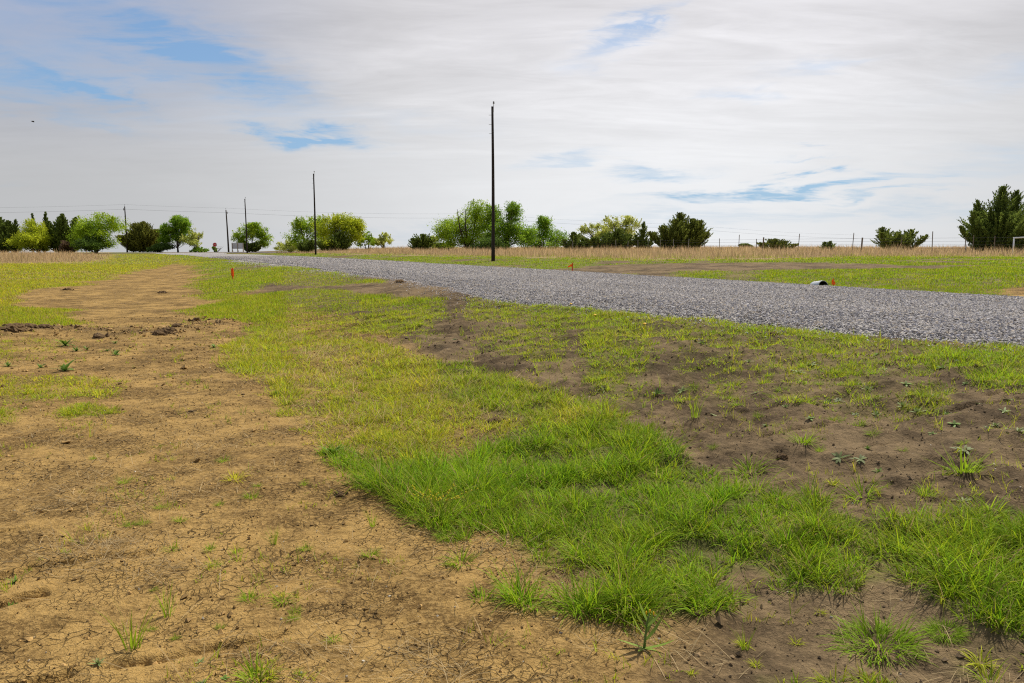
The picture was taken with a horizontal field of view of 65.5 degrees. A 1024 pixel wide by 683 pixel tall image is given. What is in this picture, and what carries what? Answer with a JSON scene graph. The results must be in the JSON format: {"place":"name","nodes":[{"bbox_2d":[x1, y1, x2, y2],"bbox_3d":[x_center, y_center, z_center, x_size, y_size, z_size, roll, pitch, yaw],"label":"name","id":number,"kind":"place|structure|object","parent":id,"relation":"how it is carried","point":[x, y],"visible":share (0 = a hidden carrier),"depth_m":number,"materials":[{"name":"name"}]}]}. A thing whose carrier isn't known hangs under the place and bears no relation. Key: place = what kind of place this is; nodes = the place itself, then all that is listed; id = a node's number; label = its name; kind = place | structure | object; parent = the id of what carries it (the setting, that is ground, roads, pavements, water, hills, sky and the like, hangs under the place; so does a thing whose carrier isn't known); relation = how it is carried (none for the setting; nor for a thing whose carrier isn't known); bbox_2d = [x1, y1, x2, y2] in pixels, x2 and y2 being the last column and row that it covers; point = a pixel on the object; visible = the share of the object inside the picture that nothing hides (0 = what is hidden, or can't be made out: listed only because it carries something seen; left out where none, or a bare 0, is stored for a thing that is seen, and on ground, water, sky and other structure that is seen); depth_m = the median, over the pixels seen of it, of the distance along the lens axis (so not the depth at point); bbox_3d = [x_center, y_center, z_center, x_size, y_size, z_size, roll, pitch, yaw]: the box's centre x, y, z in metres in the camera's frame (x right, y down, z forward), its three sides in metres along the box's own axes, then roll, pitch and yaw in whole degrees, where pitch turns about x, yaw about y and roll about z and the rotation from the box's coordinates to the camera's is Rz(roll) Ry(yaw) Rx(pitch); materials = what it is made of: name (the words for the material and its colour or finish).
{"place":"outdoors","nodes":[
{"label":"outdoors","id":0,"kind":"place"},
{"bbox_2d":[189,250,317,252],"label":"street","id":1,"kind":"structure","parent":0,"point":[228,252],"depth_m":154.07,"materials":[{"name":"asphalt"}]},
{"bbox_2d":[0,249,1023,682],"bbox_3d":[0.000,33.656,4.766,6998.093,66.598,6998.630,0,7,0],"label":"ground","id":2,"kind":"structure","parent":0,"point":[132,297],"depth_m":4.83,"materials":[{"name":"soil"}]},
{"bbox_2d":[0,217,12,251],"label":"cedar tree","id":3,"kind":"object","parent":2,"relation":"on","point":[3,223],"visible":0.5,"depth_m":147.44,"materials":[{"name":"green plant"}]},
{"bbox_2d":[0,219,22,251],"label":"cedar tree","id":4,"kind":"object","parent":2,"relation":"on","point":[13,229],"visible":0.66,"depth_m":145.94,"materials":[{"name":"green plant"}]},
{"bbox_2d":[0,323,33,332],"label":"dirt clod","id":5,"kind":"object","parent":2,"relation":"on","point":[17,327],"visible":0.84,"depth_m":14.23,"materials":[{"name":"soil"}]},
{"bbox_2d":[3,218,53,251],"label":"broadleaf tree","id":6,"kind":"object","parent":2,"relation":"on","point":[32,236],"visible":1,"depth_m":143.73,"materials":[{"name":"green plant"}]},
{"bbox_2d":[24,323,38,328],"bbox_3d":[-8.918,-0.259,14.757,0.438,0.166,0.341,8,-1,-35],"label":"dirt clod","id":7,"kind":"object","parent":2,"relation":"on","point":[30,325],"visible":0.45,"depth_m":14.69,"materials":[{"name":"soil"}]},
{"bbox_2d":[30,211,49,252],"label":"cedar tree","id":8,"kind":"object","parent":2,"relation":"on","point":[45,218],"visible":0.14,"depth_m":152.56,"materials":[{"name":"green plant"}]},
{"bbox_2d":[38,324,54,327],"bbox_3d":[-8.743,-0.263,14.892,0.344,0.141,0.280,-5,8,-35],"label":"dirt clod","id":9,"kind":"object","parent":2,"relation":"on","point":[44,325],"visible":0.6,"depth_m":14.83,"materials":[{"name":"soil"}]},
{"bbox_2d":[44,213,80,252],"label":"cedar tree","id":10,"kind":"object","parent":2,"relation":"on","point":[59,228],"visible":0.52,"depth_m":147.42,"materials":[{"name":"green plant"}]},
{"bbox_2d":[56,339,74,345],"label":"broadleaf weed","id":11,"kind":"object","parent":2,"relation":"on","point":[65,342],"visible":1,"depth_m":12.80,"materials":[{"name":"green plant"}]},
{"bbox_2d":[58,240,75,252],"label":"dry bush","id":12,"kind":"object","parent":2,"relation":"on","point":[65,246],"visible":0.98,"depth_m":138.74,"materials":[{"name":"brown plant"}]},
{"bbox_2d":[58,359,75,370],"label":"broadleaf weed","id":13,"kind":"object","parent":2,"relation":"on","point":[64,367],"visible":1,"depth_m":10.20,"materials":[{"name":"green plant"}]},
{"bbox_2d":[72,234,116,253],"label":"bush","id":14,"kind":"object","parent":2,"relation":"on","point":[86,243],"visible":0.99,"depth_m":138.30,"materials":[{"name":"green plant"}]},
{"bbox_2d":[61,211,130,253],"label":"broadleaf tree","id":15,"kind":"object","parent":2,"relation":"on","point":[83,228],"visible":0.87,"depth_m":140.92,"materials":[{"name":"green plant"}]},
{"bbox_2d":[86,658,105,665],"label":"rosette weed","id":16,"kind":"object","parent":2,"relation":"on","point":[97,662],"visible":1,"depth_m":3.07,"materials":[{"name":"green plant"}]},
{"bbox_2d":[92,333,109,338],"bbox_3d":[-7.183,-0.085,13.878,0.325,0.133,0.272,3,8,23],"label":"dirt clod","id":17,"kind":"object","parent":2,"relation":"on","point":[98,335],"visible":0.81,"depth_m":13.82,"materials":[{"name":"soil"}]},
{"bbox_2d":[123,204,127,251],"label":"utility pole","id":18,"kind":"object","parent":2,"relation":"on","point":[126,229],"visible":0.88,"depth_m":164.35,"materials":[{"name":"brown wood"}]},
{"bbox_2d":[5,205,839,234],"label":"power line","id":19,"kind":"object","parent":18,"relation":"attached to","point":[378,213],"visible":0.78,"depth_m":176.18,"materials":[{"name":"metal"}]},
{"bbox_2d":[94,598,158,650],"bbox_3d":[-1.528,1.122,3.165,0.263,0.232,0.175,-3,7,-22],"label":"grass tuft","id":20,"kind":"object","parent":2,"relation":"on","point":[133,643],"visible":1,"depth_m":3.18,"materials":[{"name":"plant"}]},
{"bbox_2d":[114,221,160,251],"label":"cedar tree","id":21,"kind":"object","parent":2,"relation":"on","point":[142,236],"visible":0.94,"depth_m":165.18,"materials":[{"name":"green plant"}]},
{"bbox_2d":[151,330,167,335],"bbox_3d":[-6.241,-0.133,14.109,0.319,0.132,0.270,0,7,-4],"label":"dirt clod","id":22,"kind":"object","parent":2,"relation":"on","point":[158,332],"visible":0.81,"depth_m":14.05,"materials":[{"name":"soil"}]},
{"bbox_2d":[146,243,175,252],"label":"bush","id":23,"kind":"object","parent":2,"relation":"on","point":[158,247],"visible":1,"depth_m":155.85,"materials":[{"name":"green plant"}]},
{"bbox_2d":[155,581,177,617],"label":"grass tuft","id":24,"kind":"object","parent":2,"relation":"on","point":[167,612],"visible":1,"depth_m":3.47,"materials":[{"name":"plant"}]},
{"bbox_2d":[158,327,179,333],"bbox_3d":[-6.205,-0.175,14.417,0.426,0.178,0.343,0,7,4],"label":"dirt clod","id":25,"kind":"object","parent":2,"relation":"on","point":[170,330],"visible":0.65,"depth_m":14.35,"materials":[{"name":"soil"}]},
{"bbox_2d":[154,214,193,252],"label":"broadleaf tree","id":26,"kind":"object","parent":2,"relation":"on","point":[180,224],"visible":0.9,"depth_m":157.75,"materials":[{"name":"green plant"}]},
{"bbox_2d":[177,228,203,247],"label":"broadleaf tree","id":27,"kind":"object","parent":2,"relation":"on","point":[194,238],"visible":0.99,"depth_m":156.27,"materials":[{"name":"green plant"}]},
{"bbox_2d":[189,247,209,251],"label":"bush","id":28,"kind":"object","parent":2,"relation":"on","point":[198,249],"visible":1,"depth_m":155.33,"materials":[{"name":"green plant"}]},
{"bbox_2d":[202,542,219,551],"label":"grass tuft","id":29,"kind":"object","parent":2,"relation":"on","point":[209,549],"visible":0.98,"depth_m":4.23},
{"bbox_2d":[205,557,223,567],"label":"grass tuft","id":30,"kind":"object","parent":2,"relation":"on","point":[216,562],"visible":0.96,"depth_m":4.04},
{"bbox_2d":[225,210,229,251],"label":"utility pole","id":31,"kind":"object","parent":2,"relation":"on","point":[227,231],"visible":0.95,"depth_m":169.30,"materials":[{"name":"wood"}]},
{"bbox_2d":[0,209,823,237],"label":"power line","id":32,"kind":"object","parent":31,"relation":"attached to","point":[290,215],"visible":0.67,"depth_m":170.01,"materials":[{"name":"metal"}]},
{"bbox_2d":[220,468,250,482],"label":"grass tuft","id":33,"kind":"object","parent":2,"relation":"on","point":[239,477],"visible":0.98,"depth_m":5.47,"materials":[{"name":"plant"}]},
{"bbox_2d":[232,243,243,251],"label":"sign board","id":34,"kind":"object","parent":2,"relation":"on","point":[237,246],"visible":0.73,"depth_m":158.85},
{"bbox_2d":[244,197,247,252],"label":"utility pole","id":35,"kind":"object","parent":2,"relation":"on","point":[246,228],"visible":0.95,"depth_m":146.47,"materials":[{"name":"brown wood"}]},
{"bbox_2d":[233,583,266,603],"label":"grass tuft","id":36,"kind":"object","parent":2,"relation":"on","point":[245,598],"visible":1,"depth_m":3.66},
{"bbox_2d":[243,485,259,498],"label":"grass tuft","id":37,"kind":"object","parent":2,"relation":"on","point":[255,496],"visible":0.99,"depth_m":5.08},
{"bbox_2d":[231,222,273,248],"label":"broadleaf tree","id":38,"kind":"object","parent":2,"relation":"on","point":[254,230],"visible":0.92,"depth_m":170.02,"materials":[{"name":"green plant"}]},
{"bbox_2d":[243,242,261,251],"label":"cedar bush","id":39,"kind":"object","parent":2,"relation":"on","point":[254,247],"visible":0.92,"depth_m":168.11,"materials":[{"name":"green plant"}]},
{"bbox_2d":[225,648,293,682],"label":"grass tuft","id":40,"kind":"object","parent":2,"relation":"on","point":[251,671],"visible":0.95,"depth_m":2.98,"materials":[{"name":"plant"}]},
{"bbox_2d":[263,526,278,544],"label":"grass tuft","id":41,"kind":"object","parent":2,"relation":"on","point":[275,542],"visible":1,"depth_m":4.30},
{"bbox_2d":[266,590,300,607],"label":"grass tuft","id":42,"kind":"object","parent":2,"relation":"on","point":[277,599],"visible":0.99,"depth_m":3.63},
{"bbox_2d":[273,240,299,251],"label":"broadleaf tree","id":43,"kind":"object","parent":2,"relation":"on","point":[285,247],"visible":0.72,"depth_m":148.31,"materials":[{"name":"green plant"}]},
{"bbox_2d":[280,215,323,248],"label":"broadleaf tree","id":44,"kind":"object","parent":2,"relation":"on","point":[298,225],"visible":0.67,"depth_m":145.93,"materials":[{"name":"green plant"}]},
{"bbox_2d":[295,240,317,251],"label":"cedar bush","id":45,"kind":"object","parent":2,"relation":"on","point":[309,245],"visible":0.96,"depth_m":141.68,"materials":[{"name":"green plant"}]},
{"bbox_2d":[313,171,316,253],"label":"utility pole","id":46,"kind":"object","parent":2,"relation":"on","point":[314,216],"visible":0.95,"depth_m":98.82,"materials":[{"name":"brown wood"}]},
{"bbox_2d":[319,444,343,455],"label":"broadleaf weed","id":47,"kind":"object","parent":2,"relation":"on","point":[328,449],"visible":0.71,"depth_m":6.07,"materials":[{"name":"green plant"}]},
{"bbox_2d":[316,231,353,250],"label":"cedar bush","id":48,"kind":"object","parent":2,"relation":"on","point":[341,238],"visible":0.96,"depth_m":137.48,"materials":[{"name":"green plant"}]},
{"bbox_2d":[310,212,370,249],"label":"broadleaf tree","id":49,"kind":"object","parent":2,"relation":"on","point":[352,227],"visible":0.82,"depth_m":139.91,"materials":[{"name":"green plant"}]},
{"bbox_2d":[334,490,348,497],"bbox_3d":[-1.109,0.992,5.156,0.111,0.046,0.094,3,8,24],"label":"dirt clod","id":50,"kind":"object","parent":2,"relation":"on","point":[339,494],"visible":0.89,"depth_m":5.14,"materials":[{"name":"soil"}]},
{"bbox_2d":[355,231,376,248],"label":"broadleaf tree","id":51,"kind":"object","parent":2,"relation":"on","point":[368,240],"visible":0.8,"depth_m":148.30,"materials":[{"name":"green plant"}]},
{"bbox_2d":[356,546,383,557],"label":"grass tuft","id":52,"kind":"object","parent":2,"relation":"on","point":[375,552],"visible":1,"depth_m":4.17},
{"bbox_2d":[353,467,389,490],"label":"grass tuft","id":53,"kind":"object","parent":2,"relation":"on","point":[370,478],"visible":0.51,"depth_m":5.34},
{"bbox_2d":[363,510,381,526],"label":"grass tuft","id":54,"kind":"object","parent":2,"relation":"on","point":[370,524],"visible":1,"depth_m":4.57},
{"bbox_2d":[374,232,394,247],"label":"broadleaf tree","id":55,"kind":"object","parent":2,"relation":"on","point":[380,241],"visible":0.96,"depth_m":148.30,"materials":[{"name":"green plant"}]},
{"bbox_2d":[407,233,436,250],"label":"cedar bush","id":56,"kind":"object","parent":2,"relation":"on","point":[424,241],"visible":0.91,"depth_m":116.36,"materials":[{"name":"green plant"}]},
{"bbox_2d":[408,484,477,516],"bbox_3d":[-0.403,0.935,4.678,0.422,0.228,0.113,2,7,16],"label":"mustard weed","id":57,"kind":"object","parent":2,"relation":"on","point":[452,499],"visible":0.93,"depth_m":4.67,"materials":[{"name":"plant"}]},
{"bbox_2d":[434,242,455,249],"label":"cedar bush","id":58,"kind":"object","parent":2,"relation":"on","point":[436,245],"visible":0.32,"depth_m":114.78,"materials":[{"name":"green plant"}]},
{"bbox_2d":[431,526,472,543],"bbox_3d":[-0.348,1.066,4.387,0.263,0.114,0.259,7,10,44],"label":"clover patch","id":59,"kind":"object","parent":2,"relation":"on","point":[448,532],"visible":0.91,"depth_m":4.39,"materials":[{"name":"plant"}]},
{"bbox_2d":[435,544,479,570],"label":"grass tuft","id":60,"kind":"object","parent":2,"relation":"on","point":[462,560],"visible":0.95,"depth_m":4.05,"materials":[{"name":"plant"}]},
{"bbox_2d":[427,198,503,250],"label":"broadleaf tree","id":61,"kind":"object","parent":2,"relation":"on","point":[465,235],"visible":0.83,"depth_m":109.66,"materials":[{"name":"green plant"}]},
{"bbox_2d":[468,236,513,250],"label":"bush","id":62,"kind":"object","parent":2,"relation":"on","point":[486,242],"visible":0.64,"depth_m":104.65,"materials":[{"name":"green plant"}]},
{"bbox_2d":[489,101,494,260],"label":"utility pole","id":63,"kind":"object","parent":2,"relation":"on","point":[493,202],"visible":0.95,"depth_m":53.13,"materials":[{"name":"brown wood"}]},
{"bbox_2d":[484,417,505,423],"bbox_3d":[-0.148,0.703,6.992,0.157,0.076,0.189,3,8,26],"label":"dirt clod","id":64,"kind":"object","parent":2,"relation":"on","point":[494,419],"visible":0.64,"depth_m":6.96,"materials":[{"name":"soil"}]},
{"bbox_2d":[0,311,1022,682],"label":"straw","id":65,"kind":"object","parent":2,"relation":"on","point":[114,543],"visible":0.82,"depth_m":4.38,"materials":[{"name":"plant"}]},
{"bbox_2d":[0,295,1023,682],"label":"grass","id":66,"kind":"structure","parent":2,"relation":"on","point":[628,591],"depth_m":5.26,"materials":[{"name":"plant"}]},
{"bbox_2d":[0,291,1023,682],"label":"soil crumbs","id":67,"kind":"object","parent":2,"relation":"on","point":[718,619],"visible":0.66,"depth_m":5.01,"materials":[{"name":"soil"}]},
{"bbox_2d":[481,201,543,249],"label":"broadleaf tree","id":68,"kind":"object","parent":2,"relation":"on","point":[510,230],"visible":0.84,"depth_m":108.04,"materials":[{"name":"green plant"}]},
{"bbox_2d":[521,215,570,248],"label":"broadleaf tree","id":69,"kind":"object","parent":2,"relation":"on","point":[544,226],"visible":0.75,"depth_m":112.44,"materials":[{"name":"green plant"}]},
{"bbox_2d":[558,231,591,249],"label":"cedar tree","id":70,"kind":"object","parent":2,"relation":"on","point":[574,239],"visible":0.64,"depth_m":102.57,"materials":[{"name":"green plant"}]},
{"bbox_2d":[577,222,610,237],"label":"broadleaf tree","id":71,"kind":"object","parent":2,"relation":"on","point":[584,229],"visible":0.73,"depth_m":106.58,"materials":[{"name":"green plant"}]},
{"bbox_2d":[584,228,635,249],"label":"cedar tree","id":72,"kind":"object","parent":2,"relation":"on","point":[619,236],"visible":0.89,"depth_m":100.28,"materials":[{"name":"green plant"}]},
{"bbox_2d":[600,215,641,236],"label":"broadleaf tree","id":73,"kind":"object","parent":2,"relation":"on","point":[627,220],"visible":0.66,"depth_m":108.55,"materials":[{"name":"green plant"}]},
{"bbox_2d":[633,221,653,248],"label":"cedar tree","id":74,"kind":"object","parent":2,"relation":"on","point":[641,240],"visible":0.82,"depth_m":100.86,"materials":[{"name":"green plant"}]},
{"bbox_2d":[618,602,673,651],"bbox_3d":[0.531,1.139,3.148,0.231,0.194,0.122,0,7,0],"label":"lettuce weed","id":75,"kind":"object","parent":2,"relation":"on","point":[648,625],"visible":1,"depth_m":3.16,"materials":[{"name":"green plant"}]},
{"bbox_2d":[647,212,713,249],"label":"cedar tree","id":76,"kind":"object","parent":2,"relation":"on","point":[680,230],"visible":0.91,"depth_m":94.03,"materials":[{"name":"green plant"}]},
{"bbox_2d":[685,381,704,393],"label":"grass tuft","id":77,"kind":"object","parent":2,"relation":"on","point":[691,386],"visible":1,"depth_m":7.55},
{"bbox_2d":[688,394,705,417],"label":"grass tuft","id":78,"kind":"object","parent":2,"relation":"on","point":[696,414],"visible":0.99,"depth_m":6.49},
{"bbox_2d":[730,625,757,649],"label":"grass tuft","id":79,"kind":"object","parent":2,"relation":"on","point":[742,643],"visible":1,"depth_m":3.19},
{"bbox_2d":[722,448,782,476],"bbox_3d":[1.593,0.826,5.337,0.456,0.190,0.435,-4,13,37],"label":"grass tuft","id":80,"kind":"object","parent":2,"relation":"on","point":[744,467],"visible":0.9,"depth_m":5.38,"materials":[{"name":"plant"}]},
{"bbox_2d":[746,657,765,668],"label":"seedling","id":81,"kind":"object","parent":2,"relation":"on","point":[754,662],"visible":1,"depth_m":3.06,"materials":[{"name":"green plant"}]},
{"bbox_2d":[542,231,1012,252],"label":"wire fence","id":82,"kind":"object","parent":2,"relation":"on","point":[853,238],"visible":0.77,"depth_m":73.46,"materials":[{"name":"metal"}]},
{"bbox_2d":[757,238,797,250],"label":"cedar bush","id":83,"kind":"object","parent":2,"relation":"on","point":[777,243],"visible":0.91,"depth_m":84.98,"materials":[{"name":"green plant"}]},
{"bbox_2d":[776,453,788,459],"bbox_3d":[1.878,0.802,5.542,0.103,0.043,0.086,4,8,30],"label":"dirt clod","id":84,"kind":"object","parent":2,"relation":"on","point":[782,456],"visible":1,"depth_m":5.52,"materials":[{"name":"soil"}]},
{"bbox_2d":[783,430,823,445],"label":"grass tuft","id":85,"kind":"object","parent":2,"relation":"on","point":[807,441],"visible":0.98,"depth_m":5.74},
{"bbox_2d":[811,280,827,284],"bbox_3d":[9.434,-1.655,24.493,0.420,0.420,0.404,-3,-1,-20],"label":"culvert pipe","id":86,"kind":"object","parent":2,"relation":"on","point":[821,282],"visible":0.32,"depth_m":24.41,"materials":[{"name":"white plastic"}]},
{"bbox_2d":[819,240,835,250],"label":"cedar bush","id":87,"kind":"object","parent":2,"relation":"on","point":[827,244],"visible":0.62,"depth_m":79.23,"materials":[{"name":"green plant"}]},
{"bbox_2d":[824,473,843,485],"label":"seedling","id":88,"kind":"object","parent":2,"relation":"on","point":[832,482],"visible":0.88,"depth_m":4.92,"materials":[{"name":"green plant"}]},
{"bbox_2d":[832,451,849,462],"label":"rosette weed","id":89,"kind":"object","parent":2,"relation":"on","point":[837,456],"visible":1,"depth_m":5.35,"materials":[{"name":"green plant"}]},
{"bbox_2d":[850,454,866,462],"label":"rosette weed","id":90,"kind":"object","parent":2,"relation":"on","point":[861,457],"visible":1,"depth_m":5.28,"materials":[{"name":"green plant"}]},
{"bbox_2d":[831,472,891,504],"bbox_3d":[2.029,0.867,4.630,0.354,0.214,0.367,1,7,12],"label":"grass tuft","id":91,"kind":"object","parent":2,"relation":"on","point":[861,489],"visible":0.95,"depth_m":4.67,"materials":[{"name":"plant"}]},
{"bbox_2d":[860,426,881,436],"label":"grass tuft","id":92,"kind":"object","parent":2,"relation":"on","point":[872,432],"visible":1,"depth_m":5.76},
{"bbox_2d":[814,596,939,673],"bbox_3d":[1.461,1.190,3.199,0.528,0.190,0.522,-14,9,-43],"label":"grass tuft","id":93,"kind":"object","parent":2,"relation":"on","point":[878,628],"visible":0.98,"depth_m":3.22,"materials":[{"name":"plant"}]},
{"bbox_2d":[870,227,927,251],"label":"cedar bush","id":94,"kind":"object","parent":2,"relation":"on","point":[884,234],"visible":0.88,"depth_m":74.92,"materials":[{"name":"green plant"}]},
{"bbox_2d":[911,482,945,497],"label":"grass tuft","id":95,"kind":"object","parent":2,"relation":"on","point":[926,491],"visible":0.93,"depth_m":4.62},
{"bbox_2d":[914,614,977,647],"bbox_3d":[1.748,1.169,3.228,0.237,0.104,0.239,-3,8,-24],"label":"grass tuft","id":96,"kind":"object","parent":2,"relation":"on","point":[942,623],"visible":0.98,"depth_m":3.23,"materials":[{"name":"plant"}]},
{"bbox_2d":[950,445,973,454],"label":"rosette weed","id":97,"kind":"object","parent":2,"relation":"on","point":[968,448],"visible":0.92,"depth_m":5.29,"materials":[{"name":"green plant"}]},
{"bbox_2d":[923,446,1007,475],"bbox_3d":[2.770,0.719,4.935,0.530,0.269,0.508,-7,-3,12],"label":"grass tuft","id":98,"kind":"object","parent":2,"relation":"on","point":[967,468],"visible":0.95,"depth_m":4.92,"materials":[{"name":"plant"}]},
{"bbox_2d":[955,646,1006,672],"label":"grass tuft","id":99,"kind":"object","parent":2,"relation":"on","point":[980,659],"visible":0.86,"depth_m":3.02,"materials":[{"name":"green plant"}]},
{"bbox_2d":[956,184,1023,251],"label":"cedar tree","id":100,"kind":"object","parent":2,"relation":"on","point":[1001,218],"visible":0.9,"depth_m":66.70,"materials":[{"name":"green plant"}]},
{"bbox_2d":[0,251,1023,328],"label":"verge grass","id":101,"kind":"structure","parent":0,"point":[251,308],"depth_m":28.98,"materials":[{"name":"plant"}]},
{"bbox_2d":[0,242,1023,263],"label":"dry grass","id":102,"kind":"structure","parent":0,"point":[713,251],"depth_m":68.43,"materials":[{"name":"plant"}]},
{"bbox_2d":[0,0,1023,252],"label":"sky","id":103,"kind":"structure","parent":0,"point":[827,119],"materials":[{"name":"white"}]},
{"bbox_2d":[156,253,1023,361],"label":"gravel road","id":104,"kind":"structure","parent":0,"point":[211,255],"depth_m":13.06,"materials":[{"name":"gravel"}]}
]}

